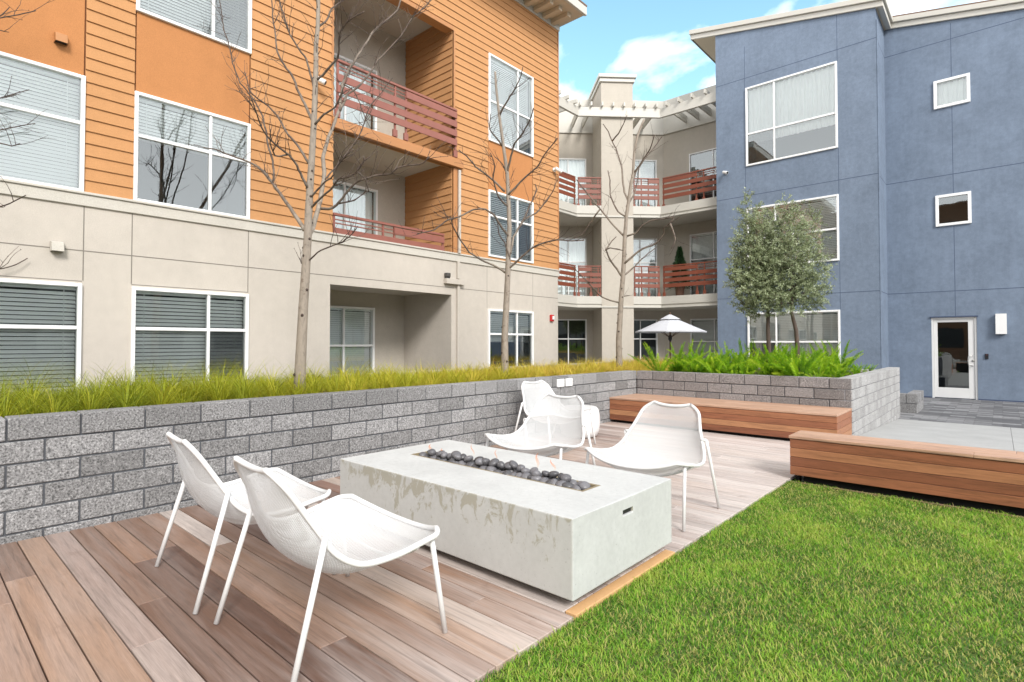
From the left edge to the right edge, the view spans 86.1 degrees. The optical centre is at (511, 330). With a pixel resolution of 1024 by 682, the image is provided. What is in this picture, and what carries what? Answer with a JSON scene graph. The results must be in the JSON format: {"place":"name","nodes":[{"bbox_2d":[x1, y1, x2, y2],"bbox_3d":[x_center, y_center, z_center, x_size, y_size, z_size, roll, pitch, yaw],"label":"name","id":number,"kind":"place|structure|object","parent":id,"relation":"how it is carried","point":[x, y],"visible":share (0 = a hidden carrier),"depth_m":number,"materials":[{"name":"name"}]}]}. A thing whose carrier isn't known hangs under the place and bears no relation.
{"place":"outdoors","nodes":[
{"label":"outdoors","id":0,"kind":"place"},
{"bbox_2d":[495,475,801,673],"bbox_3d":[-0.284,1.545,4.623,3.418,0.129,11.570,-1,-2,42],"label":"deck substructure","id":1,"kind":"object","parent":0,"point":[798,478],"depth_m":5.73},
{"bbox_2d":[0,420,797,681],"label":"deck","id":2,"kind":"structure","parent":1,"relation":"on","point":[108,602],"depth_m":2.85,"materials":[{"name":"brown wood"}]},
{"bbox_2d":[155,432,334,613],"bbox_3d":[-1.578,1.001,3.299,0.810,0.838,0.921,1,-2,-44],"label":"lounge chair","id":3,"kind":"object","parent":2,"relation":"on","point":[226,499],"visible":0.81,"depth_m":3.02,"materials":[{"name":"white metal"}]},
{"bbox_2d":[213,456,447,681],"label":"lounge chair","id":4,"kind":"object","parent":2,"relation":"on","point":[323,543],"visible":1,"depth_m":2.50,"materials":[{"name":"white metal"}]},
{"bbox_2d":[340,440,671,601],"bbox_3d":[-0.137,1.199,3.868,2.164,0.466,1.104,-1,-2,42],"label":"fire pit","id":5,"kind":"object","parent":2,"relation":"on","point":[570,544],"visible":0.94,"depth_m":3.25,"materials":[{"name":"concrete"}]},
{"bbox_2d":[457,460,466,464],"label":"lava stone","id":6,"kind":"object","parent":5,"relation":"in","point":[461,462],"visible":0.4,"depth_m":4.03,"materials":[{"name":"grey stone"}]},
{"bbox_2d":[464,455,472,461],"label":"lava stone","id":7,"kind":"object","parent":6,"relation":"on","point":[468,458],"visible":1,"depth_m":4.01,"materials":[{"name":"grey stone"}]},
{"bbox_2d":[531,476,541,480],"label":"lava stone","id":8,"kind":"object","parent":5,"relation":"in","point":[536,478],"visible":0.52,"depth_m":3.55,"materials":[{"name":"grey stone"}]},
{"bbox_2d":[531,469,540,475],"bbox_3d":[0.157,0.927,3.575,0.063,0.049,0.057,1,21,17],"label":"lava stone","id":9,"kind":"object","parent":8,"relation":"on","point":[535,472],"visible":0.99,"depth_m":3.56,"materials":[{"name":"grey stone"}]},
{"bbox_2d":[560,474,571,481],"bbox_3d":[0.340,0.932,3.471,0.068,0.053,0.076,9,6,37],"label":"lava stone","id":10,"kind":"object","parent":5,"relation":"in","point":[566,477],"visible":0.85,"depth_m":3.45,"materials":[{"name":"grey stone"}]},
{"bbox_2d":[562,482,573,487],"bbox_3d":[0.347,0.962,3.399,0.087,0.049,0.082,-4,-11,30],"label":"lava stone","id":11,"kind":"object","parent":5,"relation":"in","point":[567,484],"visible":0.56,"depth_m":3.37,"materials":[{"name":"grey stone"}]},
{"bbox_2d":[578,481,590,489],"bbox_3d":[0.452,0.970,3.416,0.082,0.058,0.074,-6,25,-44],"label":"lava stone","id":12,"kind":"object","parent":5,"relation":"in","point":[583,485],"visible":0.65,"depth_m":3.39,"materials":[{"name":"grey stone"}]},
{"bbox_2d":[484,393,595,464],"bbox_3d":[0.262,1.042,5.200,0.921,0.838,0.810,-1,-2,40],"label":"lounge chair","id":13,"kind":"object","parent":2,"relation":"on","point":[559,449],"visible":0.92,"depth_m":5.40,"materials":[{"name":"white metal"}]},
{"bbox_2d":[511,380,595,444],"bbox_3d":[0.562,1.086,7.217,0.921,0.838,0.810,1,-2,-45],"label":"lounge chair","id":14,"kind":"object","parent":2,"relation":"on","point":[535,396],"visible":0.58,"depth_m":7.38,"materials":[{"name":"white metal"}]},
{"bbox_2d":[559,405,599,437],"bbox_3d":[0.982,1.307,7.969,0.594,0.421,0.594,-1,-2,42],"label":"drum table","id":15,"kind":"object","parent":2,"relation":"on","point":[595,418],"visible":0.34,"depth_m":7.75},
{"bbox_2d":[584,400,720,531],"bbox_3d":[1.123,1.026,4.467,0.921,0.838,0.810,-1,-2,43],"label":"lounge chair","id":16,"kind":"object","parent":2,"relation":"on","point":[668,467],"visible":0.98,"depth_m":4.63,"materials":[{"name":"white metal"}]},
{"bbox_2d":[609,393,851,440],"bbox_3d":[3.249,1.345,8.589,3.425,0.460,0.944,-1,-2,42],"label":"timber bench","id":17,"kind":"object","parent":2,"relation":"on","point":[780,421],"visible":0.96,"depth_m":7.96,"materials":[{"name":"brown wood"}]},
{"bbox_2d":[789,430,1023,516],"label":"timber bench","id":18,"kind":"object","parent":2,"relation":"on","point":[984,479],"visible":1,"depth_m":4.81,"materials":[{"name":"brown wood"}]},
{"bbox_2d":[566,550,674,620],"bbox_3d":[0.661,1.434,3.151,0.066,0.033,1.104,-1,-2,42],"label":"deck infill strip","id":19,"kind":"object","parent":1,"relation":"on","point":[599,596],"visible":0.76,"depth_m":3.05,"materials":[{"name":"brown wood"}]},
{"bbox_2d":[459,480,1023,681],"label":"lawn","id":20,"kind":"structure","parent":0,"point":[770,514],"depth_m":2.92,"materials":[{"name":"green plant"}]},
{"bbox_2d":[790,481,1023,518],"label":"lawn edging","id":21,"kind":"object","parent":20,"relation":"on","point":[847,490],"visible":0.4,"depth_m":4.73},
{"bbox_2d":[559,0,985,100],"label":"sky","id":22,"kind":"structure","parent":0,"point":[650,40],"materials":[{"name":"blue"}]},
{"bbox_2d":[802,419,1023,481],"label":"concrete path","id":23,"kind":"structure","parent":0,"point":[993,437],"depth_m":8.60,"materials":[{"name":"grey concrete"}]},
{"bbox_2d":[898,397,1023,428],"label":"paver path","id":24,"kind":"structure","parent":0,"point":[985,413],"depth_m":12.02,"materials":[{"name":"grey concrete"}]},
{"bbox_2d":[900,390,923,412],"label":"low block wall","id":25,"kind":"structure","parent":24,"relation":"on","point":[912,401],"depth_m":12.16,"materials":[{"name":"grey concrete"}]},
{"label":"lava stone","id":26,"kind":"object","parent":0,"visible":0},
{"bbox_2d":[482,458,489,465],"bbox_3d":[-0.192,0.937,3.928,0.080,0.056,0.072,13,-11,-35],"label":"lava stone","id":27,"kind":"object","parent":26,"relation":"on","point":[485,461],"visible":0.8,"depth_m":3.90,"materials":[{"name":"grey stone"}]},
{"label":"lava stone","id":28,"kind":"object","parent":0,"visible":0},
{"bbox_2d":[488,458,498,466],"bbox_3d":[-0.131,0.933,3.890,0.077,0.053,0.087,-14,12,46],"label":"lava stone","id":29,"kind":"object","parent":28,"relation":"on","point":[493,461],"visible":0.92,"depth_m":3.86,"materials":[{"name":"grey stone"}]},
{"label":"lava stone","id":30,"kind":"object","parent":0,"visible":0},
{"bbox_2d":[509,460,517,468],"bbox_3d":[0.013,0.930,3.803,0.071,0.050,0.077,24,9,-34],"label":"lava stone","id":31,"kind":"object","parent":30,"relation":"on","point":[513,464],"visible":0.85,"depth_m":3.78,"materials":[{"name":"grey stone"}]},
{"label":"lava stone","id":32,"kind":"object","parent":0,"visible":0},
{"bbox_2d":[548,471,558,477],"bbox_3d":[0.272,0.927,3.550,0.070,0.046,0.065,-15,-9,22],"label":"lava stone","id":33,"kind":"object","parent":32,"relation":"on","point":[552,474],"visible":0.93,"depth_m":3.53,"materials":[{"name":"grey stone"}]},
{"label":"ground","id":34,"kind":"structure","parent":0,"visible":0},
{"bbox_2d":[0,0,53,268],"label":"bare tree","id":35,"kind":"object","parent":34,"relation":"on","point":[14,94],"visible":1,"depth_m":6.23,"materials":[{"name":"brown plant"}]},
{"bbox_2d":[0,0,586,389],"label":"orange building","id":36,"kind":"structure","parent":34,"relation":"on","point":[137,229],"depth_m":8.80,"materials":[{"name":"beige paint"}]},
{"bbox_2d":[0,278,82,389],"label":"window","id":37,"kind":"structure","parent":36,"relation":"in","point":[39,320],"depth_m":6.78,"materials":[{"name":"grey glass"}]},
{"bbox_2d":[0,51,85,190],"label":"window","id":38,"kind":"structure","parent":36,"relation":"in","point":[59,161],"depth_m":6.79,"materials":[{"name":"glass"}]},
{"bbox_2d":[130,287,248,383],"bbox_3d":[-4.916,0.401,8.192,0.947,1.950,1.530,-1,-2,42],"label":"window","id":39,"kind":"structure","parent":36,"relation":"in","point":[177,327],"depth_m":8.03,"materials":[{"name":"grey glass"}]},
{"bbox_2d":[133,91,250,218],"bbox_3d":[-4.916,-2.473,8.254,0.947,1.500,1.530,-1,-2,42],"label":"window","id":40,"kind":"structure","parent":36,"relation":"in","point":[167,170],"depth_m":8.38,"materials":[{"name":"glass"}]},
{"bbox_2d":[136,0,251,54],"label":"window","id":41,"kind":"structure","parent":36,"relation":"in","point":[184,14],"depth_m":8.33,"materials":[{"name":"glass"}]},
{"bbox_2d":[330,305,374,374],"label":"patio window","id":42,"kind":"structure","parent":36,"relation":"in","point":[352,329],"depth_m":11.81,"materials":[{"name":"grey glass"}]},
{"bbox_2d":[334,53,376,130],"bbox_3d":[-3.906,-4.806,11.886,0.947,1.980,1.680,-1,-2,42],"label":"patio window","id":43,"kind":"structure","parent":36,"relation":"in","point":[349,117],"depth_m":11.97,"materials":[{"name":"glass"}]},
{"bbox_2d":[333,179,377,234],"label":"patio window","id":44,"kind":"structure","parent":36,"relation":"in","point":[366,205],"depth_m":11.93,"materials":[{"name":"glass"}]},
{"bbox_2d":[488,309,533,366],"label":"window","id":45,"kind":"structure","parent":36,"relation":"in","point":[521,323],"depth_m":13.55,"materials":[{"name":"grey glass"}]},
{"bbox_2d":[488,189,533,263],"bbox_3d":[-0.340,-2.448,13.384,0.947,1.530,1.600,-1,-2,42],"label":"window","id":46,"kind":"structure","parent":36,"relation":"in","point":[518,206],"depth_m":13.29,"materials":[{"name":"glass"}]},
{"bbox_2d":[488,53,533,157],"bbox_3d":[-0.340,-5.352,13.447,0.947,2.020,1.600,-1,-2,42],"label":"window","id":47,"kind":"structure","parent":36,"relation":"in","point":[520,103],"depth_m":13.34,"materials":[{"name":"glass"}]},
{"bbox_2d":[0,360,899,544],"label":"block planter","id":48,"kind":"object","parent":34,"relation":"on","point":[60,472],"visible":0.69,"depth_m":5.10,"materials":[{"name":"grey concrete"}]},
{"bbox_2d":[10,369,861,414],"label":"planter soil","id":49,"kind":"structure","parent":48,"relation":"in","point":[522,376],"depth_m":10.30,"materials":[{"name":"brown soil"}]},
{"bbox_2d":[188,0,453,392],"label":"bare tree","id":50,"kind":"object","parent":49,"relation":"on","point":[308,226],"visible":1,"depth_m":6.35,"materials":[{"name":"brown plant"}]},
{"bbox_2d":[0,352,733,417],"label":"bunch grass","id":51,"kind":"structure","parent":49,"relation":"on","point":[22,401],"depth_m":5.73,"materials":[{"name":"plant"}]},
{"bbox_2d":[395,67,591,375],"bbox_3d":[-0.330,-1.702,8.720,2.910,5.119,1.980,0,-1,-8],"label":"bare tree","id":52,"kind":"object","parent":49,"relation":"on","point":[509,244],"visible":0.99,"depth_m":8.87,"materials":[{"name":"brown plant"}]},
{"bbox_2d":[569,111,685,368],"bbox_3d":[2.399,-1.987,11.678,2.693,5.816,1.758,0,-1,18],"label":"bare tree","id":53,"kind":"object","parent":49,"relation":"on","point":[622,274],"visible":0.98,"depth_m":11.59,"materials":[{"name":"brown plant"}]},
{"bbox_2d":[628,342,685,370],"bbox_3d":[2.652,0.525,10.048,0.705,0.662,0.808,1,-1,-31],"label":"foxtail fern","id":54,"kind":"object","parent":49,"relation":"on","point":[664,364],"visible":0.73,"depth_m":10.12,"materials":[{"name":"green plant"}]},
{"bbox_2d":[670,342,698,371],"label":"foxtail fern","id":55,"kind":"object","parent":49,"relation":"on","point":[679,368],"visible":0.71,"depth_m":9.83,"materials":[{"name":"green plant"}]},
{"bbox_2d":[666,339,708,371],"bbox_3d":[3.350,0.504,10.564,0.887,0.727,0.774,0,-1,5],"label":"foxtail fern","id":56,"kind":"object","parent":49,"relation":"on","point":[691,348],"visible":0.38,"depth_m":10.46,"materials":[{"name":"green plant"}]},
{"bbox_2d":[670,354,718,372],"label":"foxtail fern","id":57,"kind":"object","parent":49,"relation":"on","point":[702,370],"visible":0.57,"depth_m":9.64,"materials":[{"name":"green plant"}]},
{"bbox_2d":[690,354,699,371],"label":"foxtail fern","id":58,"kind":"object","parent":49,"relation":"on","point":[695,369],"visible":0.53,"depth_m":9.66,"materials":[{"name":"green plant"}]},
{"bbox_2d":[682,345,721,372],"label":"foxtail fern","id":59,"kind":"object","parent":49,"relation":"on","point":[708,361],"visible":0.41,"depth_m":9.67,"materials":[{"name":"green plant"}]},
{"bbox_2d":[688,342,719,359],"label":"foxtail fern","id":60,"kind":"object","parent":49,"relation":"on","point":[703,347],"visible":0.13,"depth_m":10.86,"materials":[{"name":"green plant"}]},
{"bbox_2d":[690,352,727,367],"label":"foxtail fern","id":61,"kind":"object","parent":49,"relation":"on","point":[705,362],"visible":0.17,"depth_m":10.04,"materials":[{"name":"green plant"}]},
{"bbox_2d":[694,348,745,372],"bbox_3d":[3.459,0.562,9.333,0.831,0.556,0.627,1,-1,-25],"label":"foxtail fern","id":62,"kind":"object","parent":49,"relation":"on","point":[708,367],"visible":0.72,"depth_m":9.33,"materials":[{"name":"green plant"}]},
{"bbox_2d":[707,357,733,373],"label":"foxtail fern","id":63,"kind":"object","parent":49,"relation":"on","point":[725,369],"visible":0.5,"depth_m":9.28,"materials":[{"name":"green plant"}]},
{"bbox_2d":[712,357,737,373],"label":"foxtail fern","id":64,"kind":"object","parent":49,"relation":"on","point":[733,371],"visible":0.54,"depth_m":9.23,"materials":[{"name":"green plant"}]},
{"bbox_2d":[712,341,749,373],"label":"foxtail fern","id":65,"kind":"object","parent":49,"relation":"on","point":[722,353],"visible":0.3,"depth_m":10.52,"materials":[{"name":"green plant"}]},
{"bbox_2d":[733,348,752,373],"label":"foxtail fern","id":66,"kind":"object","parent":49,"relation":"on","point":[744,366],"visible":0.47,"depth_m":9.86,"materials":[{"name":"green plant"}]},
{"bbox_2d":[731,341,756,363],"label":"foxtail fern","id":67,"kind":"object","parent":49,"relation":"on","point":[746,351],"visible":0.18,"depth_m":12.08,"materials":[{"name":"green plant"}]},
{"bbox_2d":[728,337,763,364],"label":"foxtail fern","id":68,"kind":"object","parent":49,"relation":"on","point":[749,346],"visible":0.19,"depth_m":10.90,"materials":[{"name":"green plant"}]},
{"bbox_2d":[731,362,763,373],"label":"foxtail fern","id":69,"kind":"object","parent":49,"relation":"on","point":[742,371],"visible":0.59,"depth_m":9.04,"materials":[{"name":"green plant"}]},
{"bbox_2d":[730,350,774,369],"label":"foxtail fern","id":70,"kind":"object","parent":49,"relation":"on","point":[764,358],"visible":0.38,"depth_m":10.07,"materials":[{"name":"green plant"}]},
{"bbox_2d":[743,360,763,374],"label":"foxtail fern","id":71,"kind":"object","parent":49,"relation":"on","point":[750,369],"visible":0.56,"depth_m":9.03,"materials":[{"name":"green plant"}]},
{"bbox_2d":[722,187,806,361],"bbox_3d":[4.837,-0.963,10.591,1.485,3.721,1.383,0,-1,-4],"label":"olive tree","id":72,"kind":"object","parent":49,"relation":"on","point":[761,271],"visible":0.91,"depth_m":10.48,"materials":[{"name":"green plant"}]},
{"bbox_2d":[755,361,779,375],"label":"foxtail fern","id":73,"kind":"object","parent":49,"relation":"on","point":[762,373],"visible":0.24,"depth_m":8.81,"materials":[{"name":"green plant"}]},
{"bbox_2d":[752,341,789,365],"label":"foxtail fern","id":74,"kind":"object","parent":49,"relation":"on","point":[757,352],"visible":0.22,"depth_m":10.66,"materials":[{"name":"green plant"}]},
{"bbox_2d":[754,345,796,367],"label":"foxtail fern","id":75,"kind":"object","parent":49,"relation":"on","point":[775,349],"visible":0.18,"depth_m":9.91,"materials":[{"name":"green plant"}]},
{"bbox_2d":[749,343,803,375],"bbox_3d":[4.182,0.504,8.686,0.803,0.644,0.372,-1,-2,38],"label":"foxtail fern","id":76,"kind":"object","parent":49,"relation":"on","point":[760,365],"visible":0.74,"depth_m":8.80,"materials":[{"name":"green plant"}]},
{"bbox_2d":[772,346,798,375],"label":"foxtail fern","id":77,"kind":"object","parent":49,"relation":"on","point":[792,356],"visible":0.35,"depth_m":8.64,"materials":[{"name":"green plant"}]},
{"bbox_2d":[783,342,806,369],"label":"foxtail fern","id":78,"kind":"object","parent":49,"relation":"on","point":[796,353],"visible":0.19,"depth_m":9.97,"materials":[{"name":"green plant"}]},
{"bbox_2d":[759,192,836,372],"bbox_3d":[5.319,-0.859,10.246,1.320,3.500,1.398,-1,-2,42],"label":"olive tree","id":79,"kind":"object","parent":49,"relation":"on","point":[811,277],"visible":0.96,"depth_m":10.18,"materials":[{"name":"green plant"}]},
{"bbox_2d":[769,345,826,375],"bbox_3d":[4.463,0.517,8.428,0.970,0.608,0.841,0,-1,11],"label":"foxtail fern","id":80,"kind":"object","parent":49,"relation":"on","point":[793,367],"visible":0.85,"depth_m":8.50,"materials":[{"name":"green plant"}]},
{"bbox_2d":[771,348,836,375],"bbox_3d":[4.689,0.549,8.983,0.787,0.569,0.907,1,-2,-41],"label":"foxtail fern","id":81,"kind":"object","parent":49,"relation":"on","point":[803,356],"visible":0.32,"depth_m":8.95,"materials":[{"name":"green plant"}]},
{"bbox_2d":[803,367,824,376],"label":"foxtail fern","id":82,"kind":"object","parent":49,"relation":"on","point":[816,374],"visible":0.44,"depth_m":8.36,"materials":[{"name":"green plant"}]},
{"bbox_2d":[791,343,839,376],"bbox_3d":[5.231,0.513,9.514,0.748,0.663,0.991,0,-1,-19],"label":"foxtail fern","id":83,"kind":"object","parent":49,"relation":"on","point":[824,368],"visible":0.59,"depth_m":9.39,"materials":[{"name":"green plant"}]},
{"bbox_2d":[806,348,848,376],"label":"foxtail fern","id":84,"kind":"object","parent":49,"relation":"on","point":[833,359],"visible":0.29,"depth_m":9.85,"materials":[{"name":"green plant"}]},
{"bbox_2d":[805,340,855,365],"bbox_3d":[6.718,0.530,11.530,0.874,0.716,0.762,-1,-2,38],"label":"foxtail fern","id":85,"kind":"object","parent":49,"relation":"on","point":[825,350],"visible":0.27,"depth_m":11.56,"materials":[{"name":"green plant"}]},
{"bbox_2d":[825,365,847,377],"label":"foxtail fern","id":86,"kind":"object","parent":49,"relation":"on","point":[836,374],"visible":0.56,"depth_m":8.78,"materials":[{"name":"green plant"}]},
{"bbox_2d":[824,348,852,366],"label":"foxtail fern","id":87,"kind":"object","parent":49,"relation":"on","point":[844,363],"visible":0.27,"depth_m":10.49,"materials":[{"name":"green plant"}]},
{"bbox_2d":[827,339,862,372],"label":"foxtail fern","id":88,"kind":"object","parent":49,"relation":"on","point":[853,359],"visible":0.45,"depth_m":10.88,"materials":[{"name":"green plant"}]},
{"bbox_2d":[829,356,863,377],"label":"foxtail fern","id":89,"kind":"object","parent":49,"relation":"on","point":[847,368],"visible":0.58,"depth_m":9.38,"materials":[{"name":"green plant"}]},
{"bbox_2d":[843,362,870,373],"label":"foxtail fern","id":90,"kind":"object","parent":49,"relation":"on","point":[857,370],"visible":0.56,"depth_m":10.12,"materials":[{"name":"green plant"}]},
{"bbox_2d":[557,379,563,386],"bbox_3d":[0.740,0.789,8.323,0.036,0.120,0.170,-1,-2,42],"label":"outlet cover","id":91,"kind":"object","parent":48,"relation":"attached to","point":[560,382],"visible":1,"depth_m":8.29,"materials":[{"name":"white plastic"}]},
{"bbox_2d":[565,378,572,385],"bbox_3d":[0.883,0.793,8.484,0.036,0.120,0.170,-1,-2,42],"label":"outlet cover","id":92,"kind":"object","parent":48,"relation":"attached to","point":[568,381],"visible":1,"depth_m":8.46,"materials":[{"name":"white plastic"}]},
{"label":"patio","id":93,"kind":"structure","parent":0,"visible":0},
{"bbox_2d":[558,73,717,363],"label":"beige building","id":94,"kind":"structure","parent":93,"relation":"on","point":[677,169],"depth_m":20.22,"materials":[{"name":"beige paint"}]},
{"bbox_2d":[558,319,586,363],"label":"window","id":95,"kind":"structure","parent":94,"relation":"in","point":[572,333],"depth_m":21.99,"materials":[{"name":"glass"}]},
{"bbox_2d":[558,238,586,295],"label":"balcony door","id":96,"kind":"structure","parent":94,"relation":"in","point":[577,255],"depth_m":21.26,"materials":[{"name":"white glass"}]},
{"bbox_2d":[559,158,585,204],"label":"balcony door","id":97,"kind":"structure","parent":94,"relation":"in","point":[576,167],"depth_m":21.33,"materials":[{"name":"glass"}]},
{"bbox_2d":[633,238,656,295],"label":"balcony door","id":98,"kind":"structure","parent":94,"relation":"in","point":[638,243],"depth_m":21.42,"materials":[{"name":"glass"}]},
{"bbox_2d":[634,319,657,360],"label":"window","id":99,"kind":"structure","parent":94,"relation":"in","point":[651,339],"depth_m":22.15,"materials":[{"name":"glass"}]},
{"bbox_2d":[635,160,656,205],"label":"balcony door","id":100,"kind":"structure","parent":94,"relation":"in","point":[648,169],"depth_m":21.50,"materials":[{"name":"glass"}]},
{"bbox_2d":[667,246,692,295],"bbox_3d":[6.047,-2.160,19.790,1.059,1.826,1.056,-1,-2,42],"label":"potted conifer","id":101,"kind":"object","parent":94,"relation":"on","point":[679,257],"visible":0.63,"depth_m":19.70,"materials":[{"name":"green plant"}]},
{"bbox_2d":[689,148,716,200],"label":"balcony window","id":102,"kind":"structure","parent":94,"relation":"in","point":[704,159],"depth_m":21.08,"materials":[{"name":"glass"}]},
{"bbox_2d":[690,231,716,294],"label":"balcony window","id":103,"kind":"structure","parent":94,"relation":"in","point":[703,246],"depth_m":20.45,"materials":[{"name":"glass"}]},
{"bbox_2d":[690,318,717,357],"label":"balcony window","id":104,"kind":"structure","parent":94,"relation":"in","point":[710,325],"depth_m":20.33,"materials":[{"name":"grey glass"}]},
{"bbox_2d":[635,312,706,358],"bbox_3d":[4.902,0.660,16.991,2.039,2.510,2.039,1,-2,-42],"label":"patio umbrella","id":105,"kind":"object","parent":93,"relation":"on","point":[669,323],"visible":0.79,"depth_m":16.56,"materials":[{"name":"white fabric"}]},
{"bbox_2d":[689,0,1023,401],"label":"blue building","id":106,"kind":"structure","parent":93,"relation":"on","point":[886,139],"depth_m":15.74,"materials":[{"name":"paint"}]},
{"bbox_2d":[745,61,837,166],"bbox_3d":[8.755,-6.540,17.068,2.575,2.530,0.947,-1,-2,42],"label":"window","id":107,"kind":"structure","parent":106,"relation":"in","point":[796,114],"depth_m":16.95,"materials":[{"name":"glass"}]},
{"bbox_2d":[746,194,839,267],"bbox_3d":[8.755,-2.960,16.991,2.575,1.930,0.947,-1,-2,42],"label":"window","id":108,"kind":"structure","parent":106,"relation":"in","point":[830,212],"depth_m":16.22,"materials":[{"name":"glass"}]},
{"bbox_2d":[747,310,840,362],"bbox_3d":[8.755,0.489,16.916,2.575,2.150,0.947,-1,-2,42],"label":"window","id":109,"kind":"structure","parent":106,"relation":"in","point":[824,325],"depth_m":16.56,"materials":[{"name":"grey glass"}]},
{"bbox_2d":[933,73,969,109],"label":"window","id":110,"kind":"structure","parent":106,"relation":"in","point":[955,90],"depth_m":15.38,"materials":[{"name":"glass"}]},
{"bbox_2d":[935,191,971,226],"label":"window","id":111,"kind":"structure","parent":106,"relation":"in","point":[954,208],"depth_m":15.81,"materials":[{"name":"glass"}]},
{"bbox_2d":[931,317,977,399],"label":"door","id":112,"kind":"structure","parent":106,"relation":"in","point":[954,339],"depth_m":17.03,"materials":[{"name":"metal"}]},
{"bbox_2d":[995,314,1006,333],"bbox_3d":[12.941,-0.188,14.514,0.224,0.540,0.115,-1,-2,42],"label":"wall lamp","id":113,"kind":"object","parent":106,"relation":"attached to","point":[1001,323],"visible":1,"depth_m":14.47,"materials":[{"name":"white metal"}]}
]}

